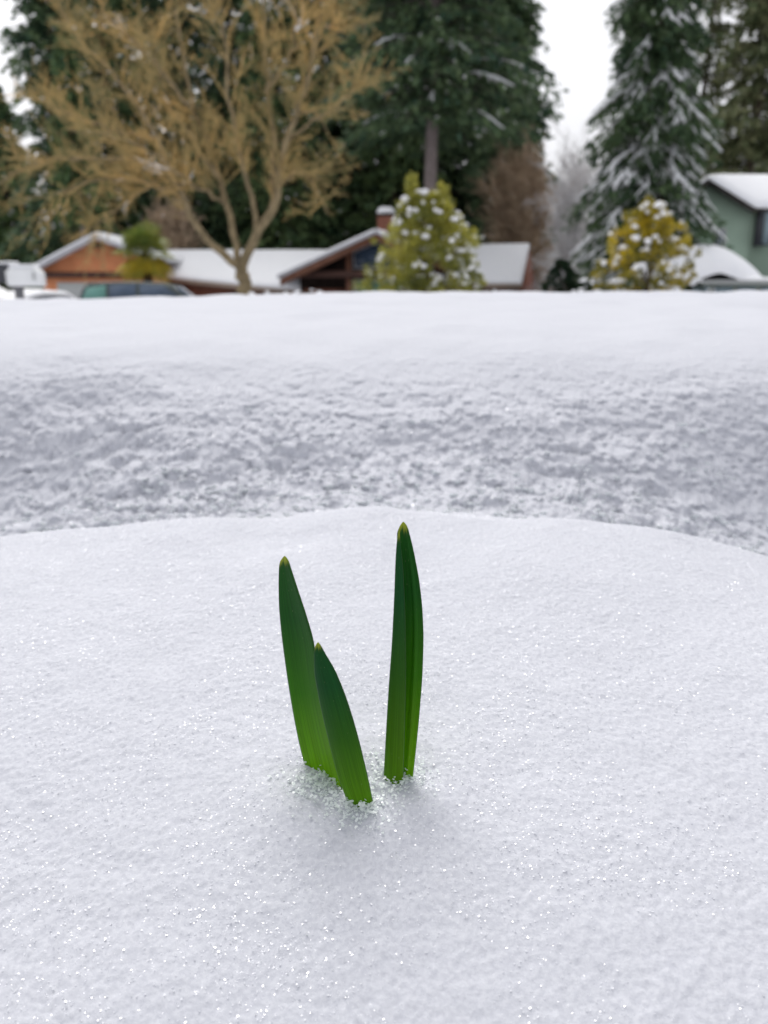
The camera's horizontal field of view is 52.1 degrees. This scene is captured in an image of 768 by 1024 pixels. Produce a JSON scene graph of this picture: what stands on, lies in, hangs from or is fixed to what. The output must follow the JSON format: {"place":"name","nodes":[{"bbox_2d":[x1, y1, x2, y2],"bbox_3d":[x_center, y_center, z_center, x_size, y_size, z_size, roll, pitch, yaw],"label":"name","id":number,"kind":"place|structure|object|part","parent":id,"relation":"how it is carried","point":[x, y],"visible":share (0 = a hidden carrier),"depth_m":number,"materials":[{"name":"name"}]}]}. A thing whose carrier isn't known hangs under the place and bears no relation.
{"place":"outdoors","nodes":[
{"label":"outdoors","id":0,"kind":"place"},
{"bbox_2d":[0,290,767,1023],"bbox_3d":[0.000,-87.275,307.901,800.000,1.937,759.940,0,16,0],"label":"ground","id":1,"kind":"structure","parent":0,"point":[114,366],"depth_m":0.32,"materials":[{"name":"white snow"}]},
{"bbox_2d":[0,287,14,298],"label":"parked car","id":2,"kind":"object","parent":1,"relation":"on","point":[5,294],"visible":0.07,"depth_m":19.34,"materials":[{"name":"silver metal"}]},
{"bbox_2d":[0,261,18,282],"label":"mailbox","id":3,"kind":"object","parent":1,"relation":"on","point":[4,267],"visible":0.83,"depth_m":12.62,"materials":[{"name":"grey metal"}]},
{"bbox_2d":[0,86,40,290],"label":"evergreen tree","id":4,"kind":"object","parent":1,"relation":"on","point":[7,219],"visible":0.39,"depth_m":54.85,"materials":[{"name":"green plant"}]},
{"bbox_2d":[5,264,45,298],"bbox_3d":[-5.286,-2.912,11.747,0.507,1.504,0.250,0,16,0],"label":"mailbox","id":5,"kind":"object","parent":1,"relation":"on","point":[24,275],"visible":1,"depth_m":11.51,"materials":[{"name":"white paint"}]},
{"bbox_2d":[9,289,75,298],"bbox_3d":[-10.794,-6.344,25.239,2.130,1.582,4.422,8,18,27],"label":"parked car","id":6,"kind":"object","parent":1,"relation":"on","point":[37,294],"visible":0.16,"depth_m":24.31,"materials":[{"name":"silver metal"}]},
{"bbox_2d":[0,0,130,289],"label":"evergreen tree","id":7,"kind":"object","parent":1,"relation":"on","point":[36,32],"visible":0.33,"depth_m":48.03,"materials":[{"name":"green plant"}]},
{"bbox_2d":[43,23,116,238],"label":"evergreen tree","id":8,"kind":"object","parent":1,"relation":"on","point":[65,175],"visible":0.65,"depth_m":45.22,"materials":[{"name":"green plant"}]},
{"bbox_2d":[38,0,177,258],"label":"evergreen tree","id":9,"kind":"object","parent":1,"relation":"on","point":[122,107],"visible":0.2,"depth_m":53.66,"materials":[{"name":"green plant"}]},
{"bbox_2d":[34,232,183,298],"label":"orange house","id":10,"kind":"structure","parent":1,"relation":"on","point":[62,271],"depth_m":40.02,"materials":[{"name":"brown wood"}]},
{"bbox_2d":[57,282,90,298],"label":"garage door","id":11,"kind":"structure","parent":10,"relation":"in","point":[73,288],"depth_m":40.32,"materials":[{"name":"paint"}]},
{"bbox_2d":[79,282,193,298],"bbox_3d":[-8.354,-7.591,29.033,5.377,1.749,2.230,-1,16,-2],"label":"parked car","id":12,"kind":"object","parent":1,"relation":"on","point":[94,290],"visible":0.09,"depth_m":28.10,"materials":[{"name":"grey paint"}]},
{"bbox_3d":[-10.354,-7.849,28.061,0.829,0.472,0.151,-1,16,-2],"label":"window","id":13,"kind":"part","parent":12,"relation":"part of","materials":[{"name":"teal glass"}]},
{"bbox_3d":[-9.338,-7.869,28.100,0.936,0.490,0.156,-1,16,-2],"label":"window","id":14,"kind":"part","parent":12,"relation":"part of","materials":[{"name":"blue glass"}]},
{"bbox_3d":[-7.988,-7.884,28.152,1.498,0.490,0.156,-1,16,-2],"label":"window","id":15,"kind":"part","parent":12,"relation":"part of","materials":[{"name":"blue glass"}]},
{"bbox_2d":[109,217,175,282],"bbox_3d":[-9.518,-9.652,31.524,2.854,4.166,2.959,0,16,0],"label":"fan palm","id":16,"kind":"object","parent":1,"relation":"on","point":[146,267],"visible":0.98,"depth_m":31.00,"materials":[{"name":"green plant"}]},
{"bbox_2d":[86,0,219,237],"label":"evergreen tree","id":17,"kind":"object","parent":1,"relation":"on","point":[129,45],"visible":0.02,"depth_m":61.70,"materials":[{"name":"green plant"}]},
{"bbox_2d":[128,185,206,249],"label":"brush tree","id":18,"kind":"object","parent":1,"relation":"on","point":[176,237],"visible":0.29,"depth_m":46.80,"materials":[{"name":"brown plant"}]},
{"bbox_2d":[121,0,252,249],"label":"evergreen tree","id":19,"kind":"object","parent":1,"relation":"on","point":[200,204],"visible":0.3,"depth_m":55.17,"materials":[{"name":"green plant"}]},
{"bbox_2d":[0,0,410,294],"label":"mossy tree","id":20,"kind":"object","parent":1,"relation":"on","point":[238,262],"visible":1,"depth_m":18.08,"materials":[{"name":"brown plant"}]},
{"bbox_2d":[198,88,265,249],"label":"evergreen tree","id":21,"kind":"object","parent":1,"relation":"on","point":[225,114],"visible":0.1,"depth_m":63.17,"materials":[{"name":"green plant"}]},
{"bbox_2d":[188,0,289,247],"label":"evergreen tree","id":22,"kind":"object","parent":1,"relation":"on","point":[228,18],"visible":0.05,"depth_m":62.95,"materials":[{"name":"green plant"}]},
{"bbox_2d":[210,0,346,249],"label":"evergreen tree","id":23,"kind":"object","parent":1,"relation":"on","point":[278,227],"visible":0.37,"depth_m":53.84,"materials":[{"name":"green plant"}]},
{"bbox_2d":[280,0,364,247],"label":"evergreen tree","id":24,"kind":"object","parent":1,"relation":"on","point":[321,70],"visible":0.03,"depth_m":61.65,"materials":[{"name":"green plant"}]},
{"bbox_2d":[279,556,372,806],"bbox_3d":[-0.020,0.058,0.244,0.036,0.088,0.012,14,21,41],"label":"daffodil shoot","id":25,"kind":"object","parent":1,"relation":"on","point":[328,738],"visible":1,"depth_m":0.24,"materials":[{"name":"green plant"}]},
{"bbox_2d":[290,0,407,249],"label":"evergreen tree","id":26,"kind":"object","parent":1,"relation":"on","point":[334,124],"visible":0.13,"depth_m":59.18,"materials":[{"name":"green plant"}]},
{"bbox_2d":[168,207,535,295],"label":"brown house","id":27,"kind":"structure","parent":1,"relation":"on","point":[340,267],"depth_m":42.25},
{"bbox_2d":[353,279,400,291],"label":"window","id":28,"kind":"structure","parent":27,"relation":"in","point":[359,280],"depth_m":41.18,"materials":[{"name":"teal glass"}]},
{"bbox_2d":[353,242,402,268],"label":"window","id":29,"kind":"structure","parent":27,"relation":"in","point":[367,254],"depth_m":40.82,"materials":[{"name":"blue glass"}]},
{"bbox_2d":[267,744,464,836],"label":"ice crumbs","id":30,"kind":"object","parent":1,"relation":"on","point":[316,776],"visible":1,"depth_m":0.25,"materials":[{"name":"white"}]},
{"bbox_2d":[0,375,767,1023],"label":"snow crystals","id":31,"kind":"object","parent":1,"relation":"on","point":[376,745],"visible":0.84,"depth_m":0.26,"materials":[{"name":"white snow"}]},
{"bbox_2d":[0,408,767,554],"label":"snow crumbs","id":32,"kind":"object","parent":1,"relation":"on","point":[497,513],"visible":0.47,"depth_m":0.64,"materials":[{"name":"white snow"}]},
{"bbox_2d":[326,0,458,250],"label":"evergreen tree","id":33,"kind":"object","parent":1,"relation":"on","point":[392,172],"visible":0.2,"depth_m":57.78,"materials":[{"name":"green plant"}]},
{"bbox_2d":[384,522,423,783],"bbox_3d":[0.006,0.049,0.245,0.013,0.095,0.006,0,16,0],"label":"daffodil shoot","id":34,"kind":"object","parent":1,"relation":"on","point":[404,690],"visible":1,"depth_m":0.24,"materials":[{"name":"green plant"}]},
{"bbox_2d":[351,170,495,291],"bbox_3d":[1.103,-7.446,22.869,4.395,4.639,3.382,-8,18,-26],"label":"evergreen shrub","id":35,"kind":"object","parent":1,"relation":"on","point":[432,210],"visible":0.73,"depth_m":22.27,"materials":[{"name":"green plant"}]},
{"bbox_2d":[306,0,569,253],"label":"tall fir","id":36,"kind":"object","parent":1,"relation":"on","point":[417,37],"visible":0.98,"depth_m":43.00,"materials":[{"name":"green plant"}]},
{"bbox_2d":[399,0,484,254],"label":"evergreen tree","id":37,"kind":"object","parent":1,"relation":"on","point":[455,180],"visible":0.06,"depth_m":59.16,"materials":[{"name":"green plant"}]},
{"bbox_2d":[460,266,487,291],"bbox_3d":[2.400,-5.626,21.240,1.256,1.992,1.244,8,18,27],"label":"dark bush","id":38,"kind":"object","parent":1,"relation":"on","point":[466,283],"visible":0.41,"depth_m":21.01,"materials":[{"name":"green plant"}]},
{"bbox_2d":[454,0,564,251],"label":"evergreen tree","id":39,"kind":"object","parent":1,"relation":"on","point":[528,19],"visible":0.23,"depth_m":55.45,"materials":[{"name":"green plant"}]},
{"bbox_2d":[458,121,577,291],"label":"brush tree","id":40,"kind":"object","parent":1,"relation":"on","point":[519,182],"visible":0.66,"depth_m":48.61,"materials":[{"name":"brown plant"}]},
{"bbox_2d":[535,244,583,291],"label":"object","id":41,"kind":"structure","parent":1,"relation":"on","point":[554,254],"depth_m":56.06,"materials":[{"name":"grey"}]},
{"bbox_2d":[540,258,580,291],"bbox_3d":[4.984,-6.028,22.202,1.558,2.212,1.514,-8,18,-26],"label":"dark bush","id":42,"kind":"object","parent":1,"relation":"on","point":[564,266],"visible":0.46,"depth_m":21.90,"materials":[{"name":"green plant"}]},
{"bbox_2d":[523,123,599,291],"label":"pale bare tree","id":43,"kind":"object","parent":1,"relation":"on","point":[566,201],"visible":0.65,"depth_m":41.02,"materials":[{"name":"grey plant"}]},
{"bbox_2d":[542,110,604,263],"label":"pale bare tree","id":44,"kind":"object","parent":1,"relation":"on","point":[598,167],"visible":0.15,"depth_m":64.56,"materials":[{"name":"grey plant"}]},
{"bbox_2d":[572,278,600,291],"bbox_3d":[5.107,-5.210,20.402,1.284,1.657,1.159,-9,19,-30],"label":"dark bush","id":45,"kind":"object","parent":1,"relation":"on","point":[587,283],"visible":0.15,"depth_m":20.13,"materials":[{"name":"green plant"}]},
{"bbox_2d":[588,194,701,290],"bbox_3d":[6.991,-6.494,20.979,2.974,3.762,3.001,0,16,0],"label":"golden shrub","id":46,"kind":"object","parent":1,"relation":"on","point":[641,220],"visible":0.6,"depth_m":20.55,"materials":[{"name":"yellow plant"}]},
{"bbox_2d":[561,0,733,291],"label":"snowy spruce","id":47,"kind":"object","parent":1,"relation":"on","point":[655,95],"visible":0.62,"depth_m":31.86,"materials":[{"name":"green plant"}]},
{"bbox_2d":[629,244,767,291],"bbox_3d":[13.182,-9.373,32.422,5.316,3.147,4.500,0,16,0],"label":"car","id":48,"kind":"object","parent":1,"relation":"on","point":[724,269],"visible":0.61,"depth_m":30.51,"materials":[{"name":"white"}]},
{"bbox_2d":[693,286,710,291],"bbox_3d":[12.278,-8.474,30.599,0.823,0.622,0.098,0,16,0],"label":"window","id":49,"kind":"structure","parent":48,"relation":"in","point":[705,287],"depth_m":30.51,"materials":[{"name":"grey glass"}]},
{"bbox_2d":[712,286,733,291],"bbox_3d":[13.181,-8.474,30.599,0.823,0.622,0.098,0,16,0],"label":"window","id":50,"kind":"structure","parent":48,"relation":"in","point":[717,288],"depth_m":30.51,"materials":[{"name":"grey glass"}]},
{"bbox_2d":[682,279,714,291],"bbox_3d":[7.949,-5.207,20.361,1.078,1.583,1.050,6,17,20],"label":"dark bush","id":51,"kind":"object","parent":1,"relation":"on","point":[696,283],"visible":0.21,"depth_m":20.12,"materials":[{"name":"green plant"}]},
{"bbox_2d":[688,0,740,176],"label":"cedar tree","id":52,"kind":"object","parent":1,"relation":"on","point":[715,28],"visible":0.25,"depth_m":53.14,"materials":[{"name":"green plant"}]},
{"bbox_2d":[692,0,767,212],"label":"cedar tree","id":53,"kind":"object","parent":1,"relation":"on","point":[747,142],"visible":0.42,"depth_m":49.84,"materials":[{"name":"green plant"}]},
{"bbox_2d":[693,174,767,276],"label":"green house","id":54,"kind":"structure","parent":1,"relation":"on","point":[736,201],"depth_m":36.19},
{"bbox_2d":[713,228,726,247],"bbox_3d":[15.521,-12.648,36.359,0.558,0.909,0.123,0,16,0],"label":"window","id":55,"kind":"structure","parent":54,"relation":"in","point":[723,230],"depth_m":36.32,"materials":[{"name":"grey glass"}]},
{"bbox_2d":[753,211,767,245],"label":"window","id":56,"kind":"structure","parent":54,"relation":"in","point":[760,238],"depth_m":36.13,"materials":[{"name":"grey glass"}]},
{"bbox_2d":[0,0,767,279],"label":"sky","id":57,"kind":"structure","parent":0,"point":[579,56],"materials":[{"name":"white"}]}
]}

